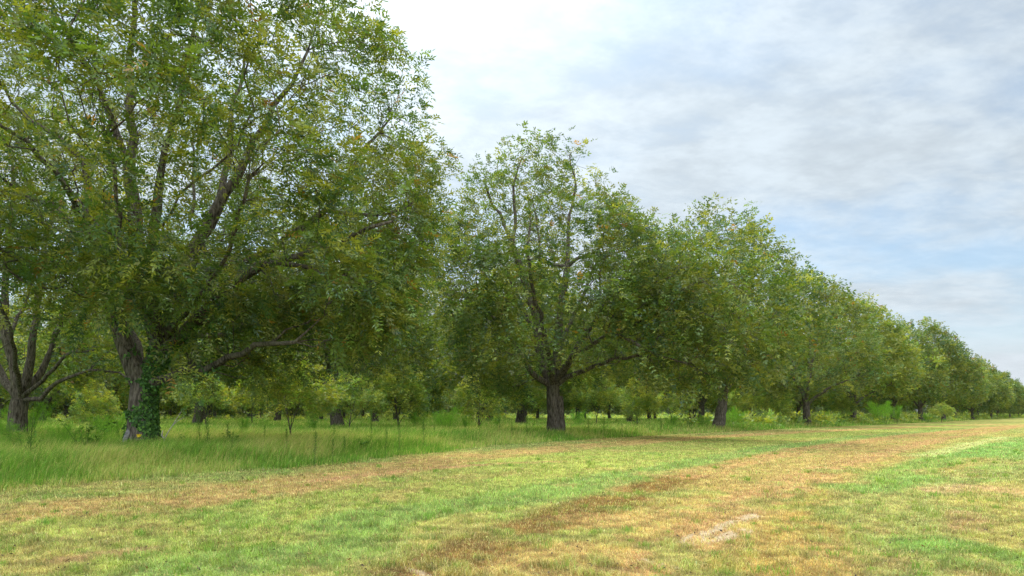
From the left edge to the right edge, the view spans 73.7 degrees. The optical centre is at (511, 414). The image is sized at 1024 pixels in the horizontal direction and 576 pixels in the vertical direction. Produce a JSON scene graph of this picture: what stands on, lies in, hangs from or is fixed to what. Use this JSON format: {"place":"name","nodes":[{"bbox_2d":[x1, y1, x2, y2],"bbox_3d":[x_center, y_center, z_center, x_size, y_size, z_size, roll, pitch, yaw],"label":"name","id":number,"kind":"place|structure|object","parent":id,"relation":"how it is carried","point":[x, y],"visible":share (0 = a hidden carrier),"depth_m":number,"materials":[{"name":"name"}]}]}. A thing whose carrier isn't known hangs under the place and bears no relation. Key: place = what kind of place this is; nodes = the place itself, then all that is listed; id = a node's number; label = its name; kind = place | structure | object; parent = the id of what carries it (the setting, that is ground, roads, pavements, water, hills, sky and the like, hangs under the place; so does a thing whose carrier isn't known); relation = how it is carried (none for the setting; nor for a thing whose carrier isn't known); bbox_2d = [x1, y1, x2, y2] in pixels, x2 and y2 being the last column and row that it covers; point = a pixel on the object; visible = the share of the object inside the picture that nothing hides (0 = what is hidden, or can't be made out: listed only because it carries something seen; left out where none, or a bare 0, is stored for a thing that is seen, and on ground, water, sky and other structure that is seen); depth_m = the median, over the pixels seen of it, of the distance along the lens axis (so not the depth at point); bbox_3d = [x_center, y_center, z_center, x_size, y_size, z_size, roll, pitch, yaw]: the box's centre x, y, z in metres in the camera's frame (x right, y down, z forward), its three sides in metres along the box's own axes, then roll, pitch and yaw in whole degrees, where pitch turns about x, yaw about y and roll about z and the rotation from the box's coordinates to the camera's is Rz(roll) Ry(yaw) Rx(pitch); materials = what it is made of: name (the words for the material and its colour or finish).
{"place":"outdoors","nodes":[
{"label":"outdoors","id":0,"kind":"place"},
{"bbox_2d":[0,417,978,491],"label":"tall grass","id":1,"kind":"structure","parent":0,"point":[111,455],"depth_m":26.02,"materials":[{"name":"green plant"}]},
{"bbox_2d":[0,416,1023,575],"bbox_3d":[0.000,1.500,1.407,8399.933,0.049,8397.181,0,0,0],"label":"ground","id":2,"kind":"structure","parent":0,"point":[1000,423],"depth_m":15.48,"materials":[{"name":"green plant"}]},
{"bbox_2d":[0,311,27,378],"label":"pecan tree","id":3,"kind":"object","parent":2,"relation":"on","point":[3,359],"visible":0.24,"depth_m":64.78,"materials":[{"name":"green plant"}]},
{"bbox_2d":[0,417,29,436],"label":"dog fennel","id":4,"kind":"object","parent":2,"relation":"on","point":[3,427],"visible":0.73,"depth_m":29.65,"materials":[{"name":"green plant"}]},
{"bbox_2d":[4,429,49,452],"bbox_3d":[-14.340,0.965,20.189,1.265,1.126,1.104,0,0,-42],"label":"leafy weed","id":5,"kind":"object","parent":2,"relation":"on","point":[18,439],"visible":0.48,"depth_m":20.09,"materials":[{"name":"green plant"}]},
{"bbox_2d":[0,402,57,430],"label":"dog fennel","id":6,"kind":"object","parent":2,"relation":"on","point":[42,408],"visible":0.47,"depth_m":39.15,"materials":[{"name":"green plant"}]},
{"bbox_2d":[24,414,37,453],"bbox_3d":[-13.152,0.720,18.626,0.385,1.603,0.357,0,0,-28],"label":"weed stalk","id":7,"kind":"object","parent":2,"relation":"on","point":[33,419],"visible":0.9,"depth_m":18.66,"materials":[{"name":"green plant"}]},
{"bbox_2d":[0,320,65,417],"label":"pecan tree","id":8,"kind":"object","parent":2,"relation":"on","point":[5,401],"visible":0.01,"depth_m":130.56,"materials":[{"name":"green plant"}]},
{"bbox_2d":[7,398,72,413],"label":"pecan tree","id":9,"kind":"object","parent":2,"relation":"on","point":[31,408],"visible":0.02,"depth_m":202.89,"materials":[{"name":"green plant"}]},
{"bbox_2d":[0,294,99,419],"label":"pecan tree","id":10,"kind":"object","parent":2,"relation":"on","point":[25,330],"visible":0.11,"depth_m":110.76,"materials":[{"name":"green plant"}]},
{"bbox_2d":[30,390,91,417],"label":"pecan tree","id":11,"kind":"object","parent":2,"relation":"on","point":[63,405],"visible":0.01,"depth_m":181.19,"materials":[{"name":"green plant"}]},
{"bbox_2d":[45,419,81,439],"bbox_3d":[-17.711,0.823,26.991,1.261,1.386,1.332,0,0,-9],"label":"dog fennel","id":12,"kind":"object","parent":2,"relation":"on","point":[59,432],"visible":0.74,"depth_m":26.99,"materials":[{"name":"green plant"}]},
{"bbox_2d":[56,416,116,446],"bbox_3d":[-13.549,0.789,21.792,1.682,1.498,1.468,0,0,24],"label":"leafy weed","id":13,"kind":"object","parent":2,"relation":"on","point":[89,432],"visible":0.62,"depth_m":21.77,"materials":[{"name":"green plant"}]},
{"bbox_2d":[53,387,127,416],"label":"pecan tree","id":14,"kind":"object","parent":2,"relation":"on","point":[121,403],"visible":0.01,"depth_m":165.35,"materials":[{"name":"green plant"}]},
{"bbox_2d":[0,93,182,432],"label":"pecan tree","id":15,"kind":"object","parent":2,"relation":"on","point":[17,387],"visible":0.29,"depth_m":37.63,"materials":[{"name":"green plant"}]},
{"bbox_2d":[65,381,122,429],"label":"young pecan tree","id":16,"kind":"object","parent":2,"relation":"on","point":[110,405],"visible":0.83,"depth_m":45.63,"materials":[{"name":"green plant"}]},
{"bbox_2d":[0,296,189,417],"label":"pecan tree","id":17,"kind":"object","parent":2,"relation":"on","point":[44,344],"visible":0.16,"depth_m":89.83,"materials":[{"name":"green plant"}]},
{"bbox_2d":[85,410,125,437],"bbox_3d":[-19.999,0.625,34.044,2.045,1.790,2.449,0,0,11],"label":"dog fennel","id":18,"kind":"object","parent":2,"relation":"on","point":[97,422],"visible":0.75,"depth_m":33.78,"materials":[{"name":"green plant"}]},
{"bbox_2d":[99,379,192,412],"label":"pecan tree","id":19,"kind":"object","parent":2,"relation":"on","point":[124,397],"visible":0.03,"depth_m":149.87,"materials":[{"name":"green plant"}]},
{"bbox_2d":[128,400,194,416],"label":"pecan tree","id":20,"kind":"object","parent":2,"relation":"on","point":[171,411],"visible":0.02,"depth_m":205.50,"materials":[{"name":"green plant"}]},
{"bbox_2d":[161,411,181,440],"bbox_3d":[-12.413,0.680,25.061,0.895,1.606,0.319,0,0,0],"label":"dead branch","id":21,"kind":"object","parent":2,"relation":"on","point":[171,427],"visible":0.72,"depth_m":25.02,"materials":[{"name":"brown wood"}]},
{"bbox_2d":[159,349,231,419],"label":"pecan tree","id":22,"kind":"object","parent":2,"relation":"on","point":[170,398],"visible":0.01,"depth_m":132.46,"materials":[{"name":"green plant"}]},
{"bbox_2d":[195,413,201,438],"bbox_3d":[-11.604,0.659,25.284,0.310,1.725,0.318,0,0,11],"label":"weed stalk","id":23,"kind":"object","parent":2,"relation":"on","point":[198,424],"visible":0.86,"depth_m":25.26,"materials":[{"name":"green plant"}]},
{"bbox_2d":[84,226,313,423],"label":"pecan tree","id":24,"kind":"object","parent":2,"relation":"on","point":[189,361],"visible":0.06,"depth_m":76.53,"materials":[{"name":"green plant"}]},
{"bbox_2d":[161,362,244,417],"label":"pecan tree","id":25,"kind":"object","parent":2,"relation":"on","point":[211,407],"visible":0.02,"depth_m":187.51,"materials":[{"name":"green plant"}]},
{"bbox_2d":[170,373,237,424],"bbox_3d":[-28.836,-1.346,64.286,6.400,5.910,6.124,0,0,-11],"label":"young pecan tree","id":26,"kind":"object","parent":2,"relation":"on","point":[186,400],"visible":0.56,"depth_m":63.62,"materials":[{"name":"green plant"}]},
{"bbox_2d":[204,418,210,444],"bbox_3d":[-10.392,0.751,23.272,0.343,1.540,0.370,0,0,6],"label":"weed stalk","id":27,"kind":"object","parent":2,"relation":"on","point":[206,431],"visible":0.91,"depth_m":23.25,"materials":[{"name":"green plant"}]},
{"bbox_2d":[222,429,239,442],"bbox_3d":[-10.334,0.996,25.433,0.899,1.080,0.759,0,0,24],"label":"leafy weed","id":28,"kind":"object","parent":2,"relation":"on","point":[229,435],"visible":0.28,"depth_m":25.35,"materials":[{"name":"green plant"}]},
{"bbox_2d":[0,0,474,441],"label":"pecan tree","id":29,"kind":"object","parent":2,"relation":"on","point":[142,281],"visible":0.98,"depth_m":22.31,"materials":[{"name":"green plant"}]},
{"bbox_2d":[111,295,230,442],"bbox_3d":[-12.503,-1.493,25.349,5.535,6.276,1.852,0,0,27],"label":"climbing ivy","id":30,"kind":"object","parent":29,"relation":"attached to","point":[149,427],"visible":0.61,"depth_m":25.68,"materials":[{"name":"green plant"}]},
{"bbox_2d":[237,417,248,429],"bbox_3d":[-17.253,0.789,43.842,0.902,1.454,0.683,0,0,24],"label":"dog fennel","id":31,"kind":"object","parent":2,"relation":"on","point":[246,424],"visible":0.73,"depth_m":43.74,"materials":[{"name":"green plant"}]},
{"bbox_2d":[230,384,274,422],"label":"young pecan tree","id":32,"kind":"object","parent":2,"relation":"on","point":[240,402],"visible":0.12,"depth_m":77.35,"materials":[{"name":"green plant"}]},
{"bbox_2d":[224,385,283,418],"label":"pecan tree","id":33,"kind":"object","parent":2,"relation":"on","point":[255,407],"visible":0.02,"depth_m":171.56,"materials":[{"name":"green plant"}]},
{"bbox_2d":[217,344,314,420],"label":"pecan tree","id":34,"kind":"object","parent":2,"relation":"on","point":[277,417],"depth_m":116.65,"materials":[{"name":"green plant"}]},
{"bbox_2d":[263,403,304,416],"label":"pecan tree","id":35,"kind":"object","parent":2,"relation":"on","point":[291,409],"visible":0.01,"depth_m":204.50,"materials":[{"name":"green plant"}]},
{"bbox_2d":[219,347,350,433],"bbox_3d":[-10.675,-0.897,32.991,5.528,4.965,5.749,0,0,9],"label":"young pecan tree","id":36,"kind":"object","parent":2,"relation":"on","point":[315,398],"visible":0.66,"depth_m":31.84,"materials":[{"name":"green plant"}]},
{"bbox_2d":[305,407,319,428],"bbox_3d":[-13.420,0.418,46.109,1.039,2.212,1.372,0,0,1],"label":"dog fennel","id":37,"kind":"object","parent":2,"relation":"on","point":[312,423],"visible":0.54,"depth_m":45.99,"materials":[{"name":"green plant"}]},
{"bbox_2d":[283,386,357,418],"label":"pecan tree","id":38,"kind":"object","parent":2,"relation":"on","point":[302,404],"depth_m":150.44,"materials":[{"name":"green plant"}]},
{"bbox_2d":[197,185,456,426],"bbox_3d":[-15.852,-9.859,62.913,23.386,23.196,24.817,0,0,0],"label":"pecan tree","id":39,"kind":"object","parent":2,"relation":"on","point":[425,346],"visible":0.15,"depth_m":60.75,"materials":[{"name":"green plant"}]},
{"bbox_2d":[331,439,335,465],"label":"weed stalk","id":40,"kind":"object","parent":2,"relation":"on","point":[332,449],"visible":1,"depth_m":19.84,"materials":[{"name":"green plant"}]},
{"bbox_2d":[315,369,388,426],"bbox_3d":[-11.930,-1.003,51.360,6.004,5.185,5.772,0,0,42],"label":"young pecan tree","id":41,"kind":"object","parent":2,"relation":"on","point":[371,399],"visible":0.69,"depth_m":51.12,"materials":[{"name":"green plant"}]},
{"bbox_2d":[305,272,456,421],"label":"pecan tree","id":42,"kind":"object","parent":2,"relation":"on","point":[374,415],"visible":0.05,"depth_m":99.12,"materials":[{"name":"green plant"}]},
{"bbox_2d":[346,324,453,419],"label":"pecan tree","id":43,"kind":"object","parent":2,"relation":"on","point":[434,390],"visible":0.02,"depth_m":137.14,"materials":[{"name":"green plant"}]},
{"bbox_2d":[366,353,434,423],"bbox_3d":[-9.849,-1.826,57.906,6.032,6.884,6.155,0,0,14],"label":"young pecan tree","id":44,"kind":"object","parent":2,"relation":"on","point":[411,383],"visible":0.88,"depth_m":57.47,"materials":[{"name":"green plant"}]},
{"bbox_2d":[385,386,448,415],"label":"pecan tree","id":45,"kind":"object","parent":2,"relation":"on","point":[431,401],"visible":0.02,"depth_m":173.61,"materials":[{"name":"green plant"}]},
{"bbox_2d":[407,411,428,423],"bbox_3d":[-9.001,0.365,64.484,2.231,2.321,2.112,0,0,7],"label":"dog fennel","id":46,"kind":"object","parent":2,"relation":"on","point":[414,419],"visible":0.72,"depth_m":64.21,"materials":[{"name":"green plant"}]},
{"bbox_2d":[401,395,450,411],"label":"pecan tree","id":47,"kind":"object","parent":2,"relation":"on","point":[437,405],"visible":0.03,"depth_m":210.35,"materials":[{"name":"green plant"}]},
{"bbox_2d":[430,406,463,428],"bbox_3d":[-5.028,0.408,53.050,3.054,2.232,2.551,0,0,-27],"label":"dog fennel","id":48,"kind":"object","parent":2,"relation":"on","point":[443,420],"visible":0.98,"depth_m":52.85,"materials":[{"name":"green plant"}]},
{"bbox_2d":[461,415,470,426],"bbox_3d":[-3.605,0.688,52.999,0.780,1.661,1.030,0,0,18],"label":"dog fennel","id":49,"kind":"object","parent":2,"relation":"on","point":[463,421],"visible":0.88,"depth_m":52.73,"materials":[{"name":"green plant"}]},
{"bbox_2d":[443,397,506,418],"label":"pecan tree","id":50,"kind":"object","parent":2,"relation":"on","point":[480,407],"depth_m":192.87,"materials":[{"name":"green plant"}]},
{"bbox_2d":[436,381,515,416],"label":"pecan tree","id":51,"kind":"object","parent":2,"relation":"on","point":[449,396],"visible":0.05,"depth_m":155.09,"materials":[{"name":"green plant"}]},
{"bbox_2d":[421,313,537,421],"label":"pecan tree","id":52,"kind":"object","parent":2,"relation":"on","point":[451,385],"visible":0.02,"depth_m":117.76,"materials":[{"name":"green plant"}]},
{"bbox_2d":[450,373,509,425],"bbox_3d":[-3.010,-1.411,58.051,5.386,6.024,5.278,0,0,-37],"label":"young pecan tree","id":53,"kind":"object","parent":2,"relation":"on","point":[469,400],"visible":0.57,"depth_m":57.27,"materials":[{"name":"green plant"}]},
{"bbox_2d":[4,400,1011,418],"bbox_3d":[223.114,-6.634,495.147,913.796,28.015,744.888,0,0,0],"label":"distant woodland","id":54,"kind":"object","parent":2,"relation":"on","point":[448,408],"visible":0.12,"depth_m":350.99,"materials":[{"name":"green plant"}]},
{"bbox_2d":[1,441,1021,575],"bbox_3d":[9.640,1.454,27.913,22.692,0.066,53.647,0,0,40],"label":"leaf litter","id":55,"kind":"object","parent":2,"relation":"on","point":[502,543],"visible":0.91,"depth_m":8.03,"materials":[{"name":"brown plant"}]},
{"bbox_2d":[0,405,1023,426],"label":"undergrowth","id":56,"kind":"object","parent":2,"relation":"on","point":[798,417],"visible":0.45,"depth_m":135.68,"materials":[{"name":"green plant"}]},
{"bbox_2d":[421,251,621,423],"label":"pecan tree","id":57,"kind":"object","parent":2,"relation":"on","point":[520,417],"visible":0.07,"depth_m":80.08,"materials":[{"name":"green plant"}]},
{"bbox_2d":[502,376,546,423],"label":"young pecan tree","id":58,"kind":"object","parent":2,"relation":"on","point":[541,400],"visible":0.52,"depth_m":76.97,"materials":[{"name":"green plant"}]},
{"bbox_2d":[526,403,570,417],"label":"pecan tree","id":59,"kind":"object","parent":2,"relation":"on","point":[537,413],"visible":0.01,"depth_m":213.31,"materials":[{"name":"green plant"}]},
{"bbox_2d":[525,395,588,413],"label":"pecan tree","id":60,"kind":"object","parent":2,"relation":"on","point":[546,405],"visible":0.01,"depth_m":177.84,"materials":[{"name":"green plant"}]},
{"bbox_2d":[532,347,622,418],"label":"pecan tree","id":61,"kind":"object","parent":2,"relation":"on","point":[564,394],"visible":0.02,"depth_m":135.96,"materials":[{"name":"green plant"}]},
{"bbox_2d":[570,410,589,424],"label":"dog fennel","id":62,"kind":"object","parent":2,"relation":"on","point":[580,418],"visible":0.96,"depth_m":66.75,"materials":[{"name":"green plant"}]},
{"bbox_2d":[563,372,632,421],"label":"young pecan tree","id":63,"kind":"object","parent":2,"relation":"on","point":[596,393],"visible":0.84,"depth_m":77.67,"materials":[{"name":"green plant"}]},
{"bbox_2d":[575,401,636,418],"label":"pecan tree","id":64,"kind":"object","parent":2,"relation":"on","point":[608,413],"visible":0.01,"depth_m":197.12,"materials":[{"name":"green plant"}]},
{"bbox_2d":[419,120,821,433],"bbox_3d":[6.192,-8.666,45.656,25.767,21.179,19.034,0,0,15],"label":"pecan tree","id":65,"kind":"object","parent":2,"relation":"on","point":[642,317],"visible":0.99,"depth_m":40.72,"materials":[{"name":"green plant"}]},
{"bbox_2d":[572,287,703,420],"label":"pecan tree","id":66,"kind":"object","parent":2,"relation":"on","point":[619,384],"visible":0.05,"depth_m":99.77,"materials":[{"name":"green plant"}]},
{"bbox_2d":[614,377,662,424],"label":"young pecan tree","id":67,"kind":"object","parent":2,"relation":"on","point":[645,399],"visible":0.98,"depth_m":71.39,"materials":[{"name":"green plant"}]},
{"bbox_2d":[608,386,696,418],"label":"pecan tree","id":68,"kind":"object","parent":2,"relation":"on","point":[648,413],"depth_m":159.37,"materials":[{"name":"green plant"}]},
{"bbox_2d":[664,413,678,425],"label":"dog fennel","id":69,"kind":"object","parent":2,"relation":"on","point":[674,419],"visible":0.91,"depth_m":66.49,"materials":[{"name":"green plant"}]},
{"bbox_2d":[651,387,695,420],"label":"young pecan tree","id":70,"kind":"object","parent":2,"relation":"on","point":[673,406],"visible":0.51,"depth_m":77.47,"materials":[{"name":"green plant"}]},
{"bbox_2d":[657,396,731,418],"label":"pecan tree","id":71,"kind":"object","parent":2,"relation":"on","point":[714,407],"visible":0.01,"depth_m":178.16,"materials":[{"name":"green plant"}]},
{"bbox_2d":[697,413,710,425],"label":"dog fennel","id":72,"kind":"object","parent":2,"relation":"on","point":[701,420],"visible":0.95,"depth_m":66.49,"materials":[{"name":"green plant"}]},
{"bbox_2d":[653,294,768,418],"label":"pecan tree","id":73,"kind":"object","parent":2,"relation":"on","point":[702,403],"depth_m":121.38,"materials":[{"name":"green plant"}]},
{"bbox_2d":[606,191,856,427],"bbox_3d":[19.894,-9.939,65.963,22.813,23.353,25.838,0,0,-16],"label":"pecan tree","id":74,"kind":"object","parent":2,"relation":"on","point":[721,406],"visible":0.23,"depth_m":63.39,"materials":[{"name":"green plant"}]},
{"bbox_2d":[726,406,748,424],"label":"dog fennel","id":75,"kind":"object","parent":2,"relation":"on","point":[734,414],"visible":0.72,"depth_m":74.50,"materials":[{"name":"green plant"}]},
{"bbox_2d":[727,385,782,417],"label":"young pecan tree","id":76,"kind":"object","parent":2,"relation":"on","point":[735,401],"visible":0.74,"depth_m":89.20,"materials":[{"name":"green plant"}]},
{"bbox_2d":[698,330,821,416],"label":"pecan tree","id":77,"kind":"object","parent":2,"relation":"on","point":[757,398],"visible":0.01,"depth_m":141.89,"materials":[{"name":"green plant"}]},
{"bbox_2d":[760,388,797,417],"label":"young pecan tree","id":78,"kind":"object","parent":2,"relation":"on","point":[774,405],"visible":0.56,"depth_m":93.88,"materials":[{"name":"green plant"}]},
{"bbox_2d":[785,402,822,417],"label":"pecan tree","id":79,"kind":"object","parent":2,"relation":"on","point":[819,405],"depth_m":236.48,"materials":[{"name":"green plant"}]},
{"bbox_2d":[776,337,843,414],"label":"pecan tree","id":80,"kind":"object","parent":2,"relation":"on","point":[801,405],"visible":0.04,"depth_m":159.04,"materials":[{"name":"green plant"}]},
{"bbox_2d":[732,270,904,425],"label":"pecan tree","id":81,"kind":"object","parent":2,"relation":"on","point":[862,352],"visible":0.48,"depth_m":82.92,"materials":[{"name":"green plant"}]},
{"bbox_2d":[801,339,873,412],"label":"pecan tree","id":82,"kind":"object","parent":2,"relation":"on","point":[834,394],"visible":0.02,"depth_m":180.48,"materials":[{"name":"green plant"}]},
{"bbox_2d":[822,393,857,416],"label":"young pecan tree","id":83,"kind":"object","parent":2,"relation":"on","point":[846,404],"visible":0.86,"depth_m":104.99,"materials":[{"name":"green plant"}]},
{"bbox_2d":[812,397,887,413],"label":"pecan tree","id":84,"kind":"object","parent":2,"relation":"on","point":[868,404],"visible":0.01,"depth_m":197.66,"materials":[{"name":"green plant"}]},
{"bbox_2d":[785,292,948,422],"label":"pecan tree","id":85,"kind":"object","parent":2,"relation":"on","point":[895,349],"visible":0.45,"depth_m":101.35,"materials":[{"name":"green plant"}]},
{"bbox_2d":[865,400,903,421],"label":"dog fennel","id":86,"kind":"object","parent":2,"relation":"on","point":[887,412],"visible":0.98,"depth_m":111.83,"materials":[{"name":"green plant"}]},
{"bbox_2d":[857,398,913,411],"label":"pecan tree","id":87,"kind":"object","parent":2,"relation":"on","point":[878,406],"visible":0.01,"depth_m":223.55,"materials":[{"name":"green plant"}]},
{"bbox_2d":[833,318,956,421],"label":"pecan tree","id":88,"kind":"object","parent":2,"relation":"on","point":[934,385],"visible":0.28,"depth_m":121.99,"materials":[{"name":"green plant"}]},
{"bbox_2d":[890,405,901,423],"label":"dog fennel","id":89,"kind":"object","parent":2,"relation":"on","point":[898,412],"visible":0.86,"depth_m":112.25,"materials":[{"name":"green plant"}]},
{"bbox_2d":[894,401,925,412],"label":"pecan tree","id":90,"kind":"object","parent":2,"relation":"on","point":[913,408],"depth_m":237.58,"materials":[{"name":"green plant"}]},
{"bbox_2d":[873,316,991,420],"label":"pecan tree","id":91,"kind":"object","parent":2,"relation":"on","point":[948,344],"visible":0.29,"depth_m":140.01,"materials":[{"name":"green plant"}]},
{"bbox_2d":[928,401,955,422],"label":"young pecan tree","id":92,"kind":"object","parent":2,"relation":"on","point":[946,410],"visible":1,"depth_m":128.03,"materials":[{"name":"green plant"}]},
{"bbox_2d":[908,345,991,420],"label":"pecan tree","id":93,"kind":"object","parent":2,"relation":"on","point":[983,391],"visible":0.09,"depth_m":160.22,"materials":[{"name":"green plant"}]},
{"bbox_2d":[927,354,997,415],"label":"pecan tree","id":94,"kind":"object","parent":2,"relation":"on","point":[956,408],"visible":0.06,"depth_m":183.41,"materials":[{"name":"green plant"}]},
{"bbox_2d":[947,358,1017,419],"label":"pecan tree","id":95,"kind":"object","parent":2,"relation":"on","point":[1003,395],"visible":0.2,"depth_m":200.18,"materials":[{"name":"green plant"}]},
{"bbox_2d":[959,370,1015,414],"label":"pecan tree","id":96,"kind":"object","parent":2,"relation":"on","point":[1009,401],"visible":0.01,"depth_m":223.02,"materials":[{"name":"green plant"}]},
{"bbox_2d":[979,371,1023,417],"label":"pecan tree","id":97,"kind":"object","parent":2,"relation":"on","point":[1019,407],"visible":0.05,"depth_m":262.75,"materials":[{"name":"green plant"}]},
{"bbox_2d":[981,363,1023,416],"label":"pecan tree","id":98,"kind":"object","parent":2,"relation":"on","point":[1017,392],"visible":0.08,"depth_m":240.78,"materials":[{"name":"green plant"}]},
{"bbox_2d":[992,405,1023,413],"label":"pecan tree","id":99,"kind":"object","parent":2,"relation":"on","point":[1016,410],"visible":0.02,"depth_m":284.19,"materials":[{"name":"green plant"}]},
{"bbox_2d":[0,0,1023,412],"label":"sky","id":100,"kind":"structure","parent":0,"point":[884,139],"materials":[{"name":"white"}]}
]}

